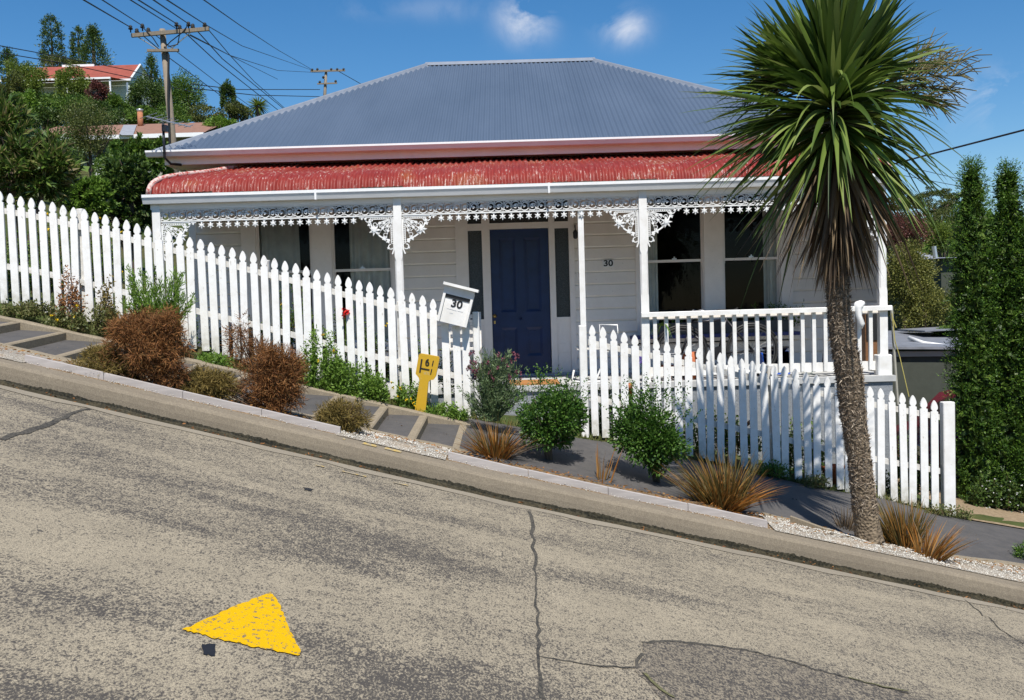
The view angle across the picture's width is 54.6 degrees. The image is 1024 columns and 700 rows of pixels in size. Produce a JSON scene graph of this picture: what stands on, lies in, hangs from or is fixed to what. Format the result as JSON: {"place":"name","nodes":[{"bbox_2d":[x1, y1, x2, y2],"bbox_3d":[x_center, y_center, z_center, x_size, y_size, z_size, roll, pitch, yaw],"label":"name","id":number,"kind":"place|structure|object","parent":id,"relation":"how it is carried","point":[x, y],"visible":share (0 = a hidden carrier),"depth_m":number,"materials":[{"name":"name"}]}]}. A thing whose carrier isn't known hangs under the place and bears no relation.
{"place":"outdoors","nodes":[
{"label":"outdoors","id":0,"kind":"place"},
{"bbox_2d":[24,362,774,529],"bbox_3d":[0.026,0.897,8.587,18.000,4.382,0.860,-2,3,0],"label":"verge bed","id":1,"kind":"object","parent":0,"point":[652,494],"visible":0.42,"depth_m":8.21,"materials":[{"name":"grey soil"}]},
{"bbox_2d":[24,355,340,433],"bbox_3d":[-2.709,0.383,8.181,2.568,0.765,0.040,-2,3,0],"label":"edging board","id":2,"kind":"object","parent":1,"relation":"on","point":[182,394],"visible":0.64,"depth_m":8.16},
{"bbox_2d":[337,430,450,459],"bbox_3d":[-0.985,0.798,8.537,0.881,0.295,0.870,-2,3,0],"label":"gravel strip","id":3,"kind":"object","parent":1,"relation":"on","point":[401,444],"visible":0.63,"depth_m":8.23,"materials":[{"name":"gravel"}]},
{"bbox_2d":[448,451,767,527],"bbox_3d":[0.795,1.172,8.220,2.624,0.741,0.040,-2,3,0],"label":"edging board","id":4,"kind":"object","parent":1,"relation":"on","point":[561,480],"visible":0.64,"depth_m":8.20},
{"bbox_2d":[753,514,1023,582],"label":"gravel strip","id":5,"kind":"object","parent":1,"relation":"on","point":[852,542],"visible":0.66,"depth_m":8.28,"materials":[{"name":"gravel"}]},
{"bbox_2d":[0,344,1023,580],"bbox_3d":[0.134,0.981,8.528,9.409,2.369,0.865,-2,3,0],"label":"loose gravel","id":6,"kind":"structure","parent":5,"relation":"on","point":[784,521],"depth_m":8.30,"materials":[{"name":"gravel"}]},
{"bbox_2d":[677,0,991,544],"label":"cabbage tree","id":7,"kind":"object","parent":5,"relation":"on","point":[818,58],"visible":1,"depth_m":8.33,"materials":[{"name":"green plant"}]},
{"bbox_2d":[0,388,1023,699],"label":"road","id":8,"kind":"structure","parent":0,"point":[130,550],"depth_m":5.21,"materials":[{"name":"asphalt"}]},
{"bbox_2d":[0,408,90,439],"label":"road crack","id":9,"kind":"object","parent":8,"relation":"on","point":[32,429],"visible":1,"depth_m":6.59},
{"bbox_2d":[183,592,300,654],"bbox_3d":[-1.037,1.104,4.101,0.448,0.118,0.660,-2,3,0],"label":"road marking","id":10,"kind":"object","parent":8,"relation":"on","point":[260,621],"visible":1,"depth_m":3.96,"materials":[{"name":"yellow paint"}]},
{"bbox_2d":[0,385,1023,613],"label":"road edge band","id":11,"kind":"object","parent":8,"relation":"on","point":[493,500],"visible":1,"depth_m":7.66,"materials":[{"name":"concrete"}]},
{"bbox_2d":[527,511,545,698],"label":"road crack","id":12,"kind":"object","parent":8,"relation":"on","point":[540,688],"visible":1,"depth_m":4.95,"materials":[{"name":"asphalt"}]},
{"bbox_2d":[641,640,907,692],"bbox_3d":[1.317,1.585,5.068,1.357,0.328,0.230,-2,3,-3],"label":"road crack","id":13,"kind":"object","parent":8,"relation":"on","point":[651,641],"visible":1,"depth_m":5.07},
{"bbox_2d":[635,642,925,699],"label":"road patch","id":14,"kind":"object","parent":8,"relation":"on","point":[681,671],"visible":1,"depth_m":4.75,"materials":[{"name":"asphalt"}]},
{"bbox_2d":[0,169,1023,528],"bbox_3d":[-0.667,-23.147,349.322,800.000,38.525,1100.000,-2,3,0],"label":"ground","id":15,"kind":"structure","parent":0,"point":[512,419],"depth_m":11.78,"materials":[{"name":"plant"}]},
{"bbox_2d":[0,68,25,102],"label":"garden tree","id":16,"kind":"object","parent":15,"relation":"on","point":[15,81],"visible":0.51,"depth_m":41.39,"materials":[{"name":"green plant"}]},
{"bbox_2d":[7,88,40,128],"bbox_3d":[-14.587,-6.430,29.715,0.897,2.841,0.827,-1,3,16],"label":"garden tree","id":17,"kind":"object","parent":15,"relation":"on","point":[29,96],"visible":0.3,"depth_m":29.63,"materials":[{"name":"green plant"}]},
{"bbox_2d":[1,57,51,99],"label":"garden tree","id":18,"kind":"object","parent":15,"relation":"on","point":[28,71],"visible":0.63,"depth_m":58.88,"materials":[{"name":"green plant"}]},
{"bbox_2d":[0,298,68,321],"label":"leafy weed","id":19,"kind":"object","parent":15,"relation":"on","point":[33,311],"visible":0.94,"depth_m":10.52,"materials":[{"name":"green plant"}]},
{"bbox_2d":[0,86,88,285],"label":"leafy bush","id":20,"kind":"object","parent":15,"relation":"on","point":[39,165],"visible":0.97,"depth_m":12.36,"materials":[{"name":"green plant"}]},
{"bbox_2d":[33,105,65,130],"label":"garden tree","id":21,"kind":"object","parent":15,"relation":"on","point":[46,117],"visible":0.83,"depth_m":45.41,"materials":[{"name":"green plant"}]},
{"bbox_2d":[34,12,67,65],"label":"dark conifer","id":22,"kind":"object","parent":15,"relation":"on","point":[49,31],"visible":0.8,"depth_m":106.11,"materials":[{"name":"green plant"}]},
{"bbox_2d":[52,265,87,316],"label":"leafy weed","id":23,"kind":"object","parent":15,"relation":"on","point":[75,298],"visible":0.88,"depth_m":10.54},
{"bbox_2d":[6,213,134,296],"bbox_3d":[-5.228,-1.063,11.438,1.885,1.030,0.482,-2,3,0],"label":"garden plant","id":24,"kind":"object","parent":15,"relation":"on","point":[29,255],"visible":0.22,"depth_m":11.40,"materials":[{"name":"green plant"}]},
{"bbox_2d":[48,93,92,125],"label":"garden tree","id":25,"kind":"object","parent":15,"relation":"on","point":[59,105],"visible":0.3,"depth_m":56.91,"materials":[{"name":"green plant"}]},
{"bbox_2d":[51,63,91,107],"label":"garden tree","id":26,"kind":"object","parent":15,"relation":"on","point":[80,85],"visible":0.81,"depth_m":64.81,"materials":[{"name":"green plant"}]},
{"bbox_2d":[41,299,122,332],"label":"leafy weed","id":27,"kind":"object","parent":15,"relation":"on","point":[77,319],"visible":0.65,"depth_m":10.44,"materials":[{"name":"green plant"}]},
{"bbox_2d":[0,64,165,128],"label":"red roofed house","id":28,"kind":"structure","parent":15,"relation":"on","point":[116,84],"depth_m":83.88,"materials":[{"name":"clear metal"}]},
{"bbox_2d":[55,173,121,246],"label":"leafy bush","id":29,"kind":"object","parent":15,"relation":"on","point":[97,187],"visible":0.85,"depth_m":14.29,"materials":[{"name":"green plant"}]},
{"bbox_2d":[57,93,121,196],"bbox_3d":[-11.766,-5.624,27.708,1.721,3.030,1.668,-2,3,-10],"label":"garden tree","id":30,"kind":"object","parent":15,"relation":"on","point":[82,137],"visible":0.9,"depth_m":27.53,"materials":[{"name":"green plant"}]},
{"bbox_2d":[74,22,116,65],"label":"dark conifer","id":31,"kind":"object","parent":15,"relation":"on","point":[92,37],"visible":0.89,"depth_m":106.18,"materials":[{"name":"green plant"}]},
{"bbox_2d":[84,78,110,103],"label":"garden tree","id":32,"kind":"object","parent":15,"relation":"on","point":[102,91],"visible":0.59,"depth_m":59.07,"materials":[{"name":"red plant"}]},
{"bbox_2d":[94,274,119,329],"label":"leafy weed","id":33,"kind":"object","parent":15,"relation":"on","point":[106,300],"visible":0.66,"depth_m":10.50,"materials":[{"name":"green plant"}]},
{"bbox_2d":[89,148,155,273],"bbox_3d":[-6.228,-2.221,15.923,1.405,2.097,0.906,-2,3,0],"label":"leafy bush","id":34,"kind":"object","parent":15,"relation":"on","point":[130,173],"visible":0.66,"depth_m":15.77,"materials":[{"name":"green plant"}]},
{"bbox_2d":[42,109,216,176],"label":"brown roofed house","id":35,"kind":"structure","parent":15,"relation":"on","point":[151,131],"depth_m":40.22,"materials":[{"name":"tile"}]},
{"bbox_2d":[92,106,166,124],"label":"garden tree","id":36,"kind":"object","parent":15,"relation":"on","point":[115,120],"visible":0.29,"depth_m":50.60,"materials":[{"name":"green plant"}]},
{"bbox_2d":[66,301,195,389],"bbox_3d":[-3.249,0.017,8.442,1.221,0.863,0.741,-2,3,0],"label":"wiry bush","id":37,"kind":"object","parent":15,"relation":"on","point":[154,353],"visible":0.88,"depth_m":8.35,"materials":[{"name":"brown plant"}]},
{"bbox_2d":[107,131,176,233],"bbox_3d":[-8.140,-3.629,21.845,1.565,2.366,0.823,-2,3,0],"label":"leafy bush","id":38,"kind":"object","parent":15,"relation":"on","point":[132,146],"visible":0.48,"depth_m":21.64,"materials":[{"name":"green plant"}]},
{"bbox_2d":[123,105,160,123],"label":"garden tree","id":39,"kind":"object","parent":15,"relation":"on","point":[131,117],"visible":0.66,"depth_m":49.19,"materials":[{"name":"green plant"}]},
{"bbox_2d":[125,74,166,113],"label":"garden tree","id":40,"kind":"object","parent":15,"relation":"on","point":[138,90],"visible":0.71,"depth_m":60.84,"materials":[{"name":"green plant"}]},
{"bbox_2d":[136,52,163,103],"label":"dark conifer","id":41,"kind":"object","parent":15,"relation":"on","point":[151,63],"visible":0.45,"depth_m":67.02,"materials":[{"name":"green plant"}]},
{"bbox_2d":[120,263,197,335],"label":"feathery bush","id":42,"kind":"object","parent":15,"relation":"on","point":[147,299],"visible":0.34,"depth_m":10.27,"materials":[{"name":"green plant"}]},
{"bbox_2d":[128,22,209,172],"bbox_3d":[-10.113,-6.782,29.649,2.404,5.900,0.391,-2,3,0],"label":"power pole","id":43,"kind":"object","parent":15,"relation":"on","point":[163,33],"visible":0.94,"depth_m":29.47,"materials":[{"name":"brown wood"}]},
{"bbox_2d":[156,102,192,123],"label":"garden tree","id":44,"kind":"object","parent":15,"relation":"on","point":[179,116],"visible":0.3,"depth_m":54.23,"materials":[{"name":"green plant"}]},
{"bbox_2d":[163,67,208,121],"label":"garden tree","id":45,"kind":"object","parent":15,"relation":"on","point":[188,98],"visible":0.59,"depth_m":64.77,"materials":[{"name":"green plant"}]},
{"bbox_2d":[186,102,228,122],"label":"garden tree","id":46,"kind":"object","parent":15,"relation":"on","point":[196,109],"visible":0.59,"depth_m":57.08,"materials":[{"name":"green plant"}]},
{"bbox_2d":[194,348,237,367],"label":"leafy weed","id":47,"kind":"object","parent":15,"relation":"on","point":[212,358],"visible":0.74,"depth_m":10.48,"materials":[{"name":"green plant"}]},
{"bbox_2d":[218,79,237,118],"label":"garden tree","id":48,"kind":"object","parent":15,"relation":"on","point":[225,93],"visible":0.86,"depth_m":61.21,"materials":[{"name":"green plant"}]},
{"bbox_2d":[0,343,466,454],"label":"path edging","id":49,"kind":"object","parent":15,"relation":"on","point":[51,356],"visible":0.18,"depth_m":9.04,"materials":[{"name":"concrete"}]},
{"bbox_2d":[0,322,467,447],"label":"step risers","id":50,"kind":"object","parent":15,"relation":"on","point":[416,431],"visible":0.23,"depth_m":9.86,"materials":[{"name":"concrete"}]},
{"bbox_2d":[0,321,459,446],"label":"step treads","id":51,"kind":"object","parent":50,"relation":"on","point":[440,433],"visible":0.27,"depth_m":9.90,"materials":[{"name":"concrete"}]},
{"bbox_2d":[0,315,474,426],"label":"path edging","id":52,"kind":"object","parent":15,"relation":"on","point":[310,390],"visible":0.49,"depth_m":10.36,"materials":[{"name":"concrete"}]},
{"bbox_2d":[224,100,253,121],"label":"garden tree","id":53,"kind":"object","parent":15,"relation":"on","point":[233,111],"visible":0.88,"depth_m":59.33,"materials":[{"name":"green plant"}]},
{"bbox_2d":[0,191,481,416],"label":"picket fence","id":54,"kind":"object","parent":15,"relation":"on","point":[79,266],"visible":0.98,"depth_m":10.83,"materials":[{"name":"paint"}]},
{"bbox_2d":[437,282,478,327],"bbox_3d":[-0.595,-0.489,10.772,0.385,0.426,0.272,14,2,-1],"label":"mailbox","id":55,"kind":"object","parent":54,"relation":"attached to","point":[456,304],"visible":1,"depth_m":10.70,"materials":[{"name":"white paint"}]},
{"bbox_2d":[173,309,309,414],"bbox_3d":[-2.393,0.128,8.645,1.312,0.997,0.651,-2,3,0],"label":"wiry bush","id":56,"kind":"object","parent":15,"relation":"on","point":[267,368],"visible":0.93,"depth_m":8.56,"materials":[{"name":"brown plant"}]},
{"bbox_2d":[261,284,325,350],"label":"garden plant","id":57,"kind":"object","parent":15,"relation":"on","point":[291,322],"visible":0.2,"depth_m":11.39,"materials":[{"name":"green plant"}]},
{"bbox_2d":[289,324,350,392],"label":"leafy weed","id":58,"kind":"object","parent":15,"relation":"on","point":[328,367],"visible":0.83,"depth_m":10.40,"materials":[{"name":"green plant"}]},
{"bbox_2d":[310,396,375,433],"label":"wiry bush","id":59,"kind":"object","parent":15,"relation":"on","point":[333,412],"visible":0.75,"depth_m":8.36,"materials":[{"name":"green plant"}]},
{"bbox_2d":[320,356,391,402],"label":"leafy weed","id":60,"kind":"object","parent":15,"relation":"on","point":[370,386],"visible":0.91,"depth_m":10.43,"materials":[{"name":"green plant"}]},
{"bbox_2d":[322,306,389,382],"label":"garden plant","id":61,"kind":"object","parent":15,"relation":"on","point":[376,363],"visible":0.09,"depth_m":11.35,"materials":[{"name":"green plant"}]},
{"bbox_2d":[391,381,430,410],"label":"leafy weed","id":62,"kind":"object","parent":15,"relation":"on","point":[401,390],"visible":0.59,"depth_m":10.70,"materials":[{"name":"green plant"}]},
{"bbox_2d":[415,353,439,412],"bbox_3d":[-0.908,0.367,10.580,0.290,0.667,0.090,-2,3,0],"label":"hydrant marker","id":63,"kind":"object","parent":15,"relation":"on","point":[427,368],"visible":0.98,"depth_m":10.54,"materials":[{"name":"yellow paint"}]},
{"bbox_2d":[420,399,470,421],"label":"leafy weed","id":64,"kind":"object","parent":15,"relation":"on","point":[452,411],"visible":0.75,"depth_m":10.46,"materials":[{"name":"green plant"}]},
{"bbox_2d":[456,347,528,421],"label":"lavender","id":65,"kind":"object","parent":15,"relation":"on","point":[493,393],"visible":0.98,"depth_m":10.12,"materials":[{"name":"green plant"}]},
{"bbox_2d":[452,415,547,459],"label":"tussock","id":66,"kind":"object","parent":15,"relation":"on","point":[494,449],"visible":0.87,"depth_m":9.10,"materials":[{"name":"brown plant"}]},
{"bbox_2d":[0,358,1023,603],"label":"kerb","id":67,"kind":"structure","parent":15,"relation":"on","point":[480,478],"depth_m":7.96,"materials":[{"name":"concrete"}]},
{"bbox_2d":[0,380,1023,609],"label":"gutter channel","id":68,"kind":"object","parent":15,"relation":"on","point":[540,506],"visible":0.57,"depth_m":7.89,"materials":[{"name":"concrete"}]},
{"bbox_2d":[3,380,1023,606],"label":"kerb moss","id":69,"kind":"object","parent":68,"relation":"on","point":[465,486],"visible":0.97,"depth_m":7.93,"materials":[{"name":"plant"}]},
{"bbox_2d":[141,57,895,487],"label":"cottage","id":70,"kind":"structure","parent":15,"relation":"on","point":[545,207],"depth_m":13.64,"materials":[{"name":"wood"}]},
{"bbox_2d":[256,207,312,348],"bbox_3d":[-3.138,-1.080,13.728,0.784,2.140,0.173,-2,2,0],"label":"window","id":71,"kind":"structure","parent":70,"relation":"in","point":[278,242],"depth_m":13.76,"materials":[{"name":"glass"}]},
{"bbox_2d":[332,205,391,346],"bbox_3d":[-2.035,-1.112,13.728,0.875,2.140,0.172,-2,2,0],"label":"window","id":72,"kind":"structure","parent":70,"relation":"in","point":[370,257],"depth_m":13.76,"materials":[{"name":"glass"}]},
{"bbox_2d":[467,199,567,223],"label":"transom window","id":73,"kind":"structure","parent":70,"relation":"in","point":[534,219],"depth_m":13.66,"materials":[{"name":"grey glass"}]},
{"bbox_2d":[490,228,551,373],"bbox_3d":[0.123,-0.671,13.701,0.802,1.994,0.116,-2,2,0],"label":"door","id":74,"kind":"structure","parent":70,"relation":"in","point":[520,287],"depth_m":13.71,"materials":[{"name":"blue paint"}]},
{"bbox_2d":[647,195,703,334],"bbox_3d":[2.231,-1.235,13.728,0.829,2.140,0.171,-2,2,0],"label":"window","id":75,"kind":"structure","parent":70,"relation":"in","point":[653,262],"depth_m":13.77,"materials":[{"name":"paint"}]},
{"bbox_2d":[657,307,777,377],"bbox_3d":[2.592,-0.090,12.561,1.563,0.888,0.543,-2,3,0],"label":"bicycle","id":76,"kind":"object","parent":70,"relation":"on","point":[717,349],"visible":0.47,"depth_m":12.54,"materials":[{"name":"metal"}]},
{"bbox_2d":[657,319,788,334],"bbox_3d":[2.846,-0.309,13.523,1.809,0.160,0.200,-2,3,0],"label":"window planter","id":77,"kind":"object","parent":70,"relation":"on","point":[728,328],"visible":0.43,"depth_m":13.42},
{"bbox_2d":[723,193,778,319],"bbox_3d":[3.325,-1.287,13.741,0.840,2.100,0.130,-2,3,-2],"label":"window","id":78,"kind":"structure","parent":70,"relation":"in","point":[770,265],"depth_m":13.78,"materials":[{"name":"paint"}]},
{"bbox_2d":[856,314,876,360],"bbox_3d":[4.773,-0.184,13.278,0.202,0.850,0.365,-2,3,0],"label":"cabinet","id":79,"kind":"object","parent":70,"relation":"on","point":[864,331],"visible":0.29,"depth_m":13.12,"materials":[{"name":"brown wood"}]},
{"bbox_2d":[890,306,908,404],"bbox_3d":[4.803,0.068,12.288,0.210,1.228,0.085,-1,3,19],"label":"garden stake","id":80,"kind":"object","parent":70,"relation":"attached to","point":[894,354],"visible":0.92,"depth_m":12.30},
{"bbox_2d":[66,316,976,520],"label":"fence foot grass","id":81,"kind":"structure","parent":15,"relation":"on","point":[391,402],"depth_m":10.87,"materials":[{"name":"plant"}]},
{"bbox_2d":[503,363,590,459],"bbox_3d":[0.348,0.631,9.464,0.853,1.038,0.828,-2,3,0],"label":"shrub","id":82,"kind":"object","parent":15,"relation":"on","point":[560,421],"visible":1,"depth_m":9.32,"materials":[{"name":"green plant"}]},
{"bbox_2d":[603,372,702,482],"bbox_3d":[1.333,0.783,9.455,0.925,1.159,0.924,-2,3,0],"label":"shrub","id":83,"kind":"object","parent":15,"relation":"on","point":[653,441],"visible":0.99,"depth_m":9.28,"materials":[{"name":"green plant"}]},
{"bbox_2d":[674,405,761,459],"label":"garden plant","id":84,"kind":"object","parent":15,"relation":"on","point":[696,448],"visible":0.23,"depth_m":11.26,"materials":[{"name":"green plant"}]},
{"bbox_2d":[657,446,788,513],"bbox_3d":[1.860,1.156,8.935,1.239,0.673,1.099,-2,3,0],"label":"tussock","id":85,"kind":"object","parent":15,"relation":"on","point":[724,495],"visible":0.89,"depth_m":8.82,"materials":[{"name":"plant"}]},
{"bbox_2d":[578,325,955,513],"bbox_3d":[2.823,0.807,10.975,4.119,2.283,0.179,-2,3,0],"label":"picket fence","id":86,"kind":"object","parent":15,"relation":"on","point":[769,431],"visible":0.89,"depth_m":10.90,"materials":[{"name":"paint"}]},
{"bbox_2d":[753,458,793,479],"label":"leafy weed","id":87,"kind":"object","parent":15,"relation":"on","point":[775,469],"visible":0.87,"depth_m":10.76,"materials":[{"name":"green plant"}]},
{"bbox_2d":[762,414,824,475],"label":"garden plant","id":88,"kind":"object","parent":15,"relation":"on","point":[791,456],"visible":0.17,"depth_m":11.31,"materials":[{"name":"green plant"}]},
{"bbox_2d":[876,430,939,495],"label":"garden plant","id":89,"kind":"object","parent":15,"relation":"on","point":[887,480],"visible":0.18,"depth_m":11.30,"materials":[{"name":"green plant"}]},
{"bbox_2d":[886,209,933,327],"bbox_3d":[13.377,-1.404,34.009,2.025,6.976,2.038,-2,3,0],"label":"copper tree","id":90,"kind":"object","parent":15,"relation":"on","point":[910,232],"visible":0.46,"depth_m":33.47,"materials":[{"name":"brown plant"}]},
{"bbox_2d":[877,493,944,549],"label":"tussock","id":91,"kind":"object","parent":15,"relation":"on","point":[894,531],"visible":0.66,"depth_m":8.94,"materials":[{"name":"plant"}]},
{"bbox_2d":[886,236,941,330],"bbox_3d":[7.645,-0.072,18.967,1.216,4.207,1.152,-2,3,0],"label":"bushy tree","id":92,"kind":"object","parent":15,"relation":"on","point":[897,276],"visible":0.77,"depth_m":18.75,"materials":[{"name":"green plant"}]},
{"bbox_2d":[869,331,961,424],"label":"garage","id":93,"kind":"structure","parent":15,"relation":"on","point":[922,365],"depth_m":15.24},
{"bbox_2d":[887,246,956,330],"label":"shed","id":94,"kind":"structure","parent":15,"relation":"on","point":[942,281],"depth_m":36.14,"materials":[{"name":"metal"}]},
{"bbox_2d":[893,274,951,331],"bbox_3d":[7.758,0.306,18.685,1.095,3.520,1.079,0,3,28],"label":"bushy tree","id":95,"kind":"object","parent":15,"relation":"on","point":[921,315],"visible":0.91,"depth_m":18.50,"materials":[{"name":"green plant"}]},
{"bbox_2d":[906,186,960,241],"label":"tree","id":96,"kind":"object","parent":15,"relation":"on","point":[929,194],"visible":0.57,"depth_m":84.06,"materials":[{"name":"green plant"}]},
{"bbox_2d":[924,221,955,257],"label":"tree","id":97,"kind":"object","parent":15,"relation":"on","point":[944,229],"visible":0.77,"depth_m":59.31,"materials":[{"name":"green plant"}]},
{"bbox_2d":[906,518,975,561],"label":"tussock","id":98,"kind":"object","parent":15,"relation":"on","point":[932,551],"visible":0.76,"depth_m":8.41,"materials":[{"name":"plant"}]},
{"bbox_2d":[921,206,960,257],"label":"tree","id":99,"kind":"object","parent":15,"relation":"on","point":[945,212],"visible":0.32,"depth_m":78.89,"materials":[{"name":"green plant"}]},
{"bbox_2d":[936,154,1006,499],"bbox_3d":[5.727,-0.228,12.303,0.883,4.452,0.858,-2,3,0],"label":"conifer","id":100,"kind":"object","parent":15,"relation":"on","point":[970,318],"visible":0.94,"depth_m":12.19,"materials":[{"name":"green plant"}]},
{"bbox_2d":[963,470,1023,511],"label":"shrub","id":101,"kind":"object","parent":15,"relation":"on","point":[981,496],"visible":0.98,"depth_m":11.90,"materials":[{"name":"green plant"}]},
{"bbox_2d":[979,156,1023,508],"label":"conifer","id":102,"kind":"object","parent":15,"relation":"on","point":[1007,205],"visible":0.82,"depth_m":12.09,"materials":[{"name":"green plant"}]},
{"bbox_2d":[1007,169,1023,508],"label":"conifer","id":103,"kind":"object","parent":15,"relation":"on","point":[1022,324],"visible":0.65,"depth_m":11.99,"materials":[{"name":"green plant"}]},
{"bbox_2d":[0,0,1023,216],"label":"sky","id":104,"kind":"structure","parent":0,"point":[686,40],"materials":[{"name":"blue"}]},
{"bbox_2d":[460,417,1023,563],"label":"footpath","id":105,"kind":"structure","parent":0,"point":[815,506],"depth_m":9.81,"materials":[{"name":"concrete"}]},
{"bbox_2d":[897,470,1023,528],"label":"driveway","id":106,"kind":"structure","parent":0,"point":[1007,514],"depth_m":11.60,"materials":[{"name":"concrete"}]},
{"bbox_2d":[896,390,960,484],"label":"shrub","id":107,"kind":"object","parent":106,"relation":"on","point":[939,397],"visible":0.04,"depth_m":14.16,"materials":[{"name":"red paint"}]},
{"bbox_2d":[924,504,972,519],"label":"leafy weed","id":108,"kind":"object","parent":106,"relation":"on","point":[944,511],"visible":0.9,"depth_m":10.77,"materials":[{"name":"green plant"}]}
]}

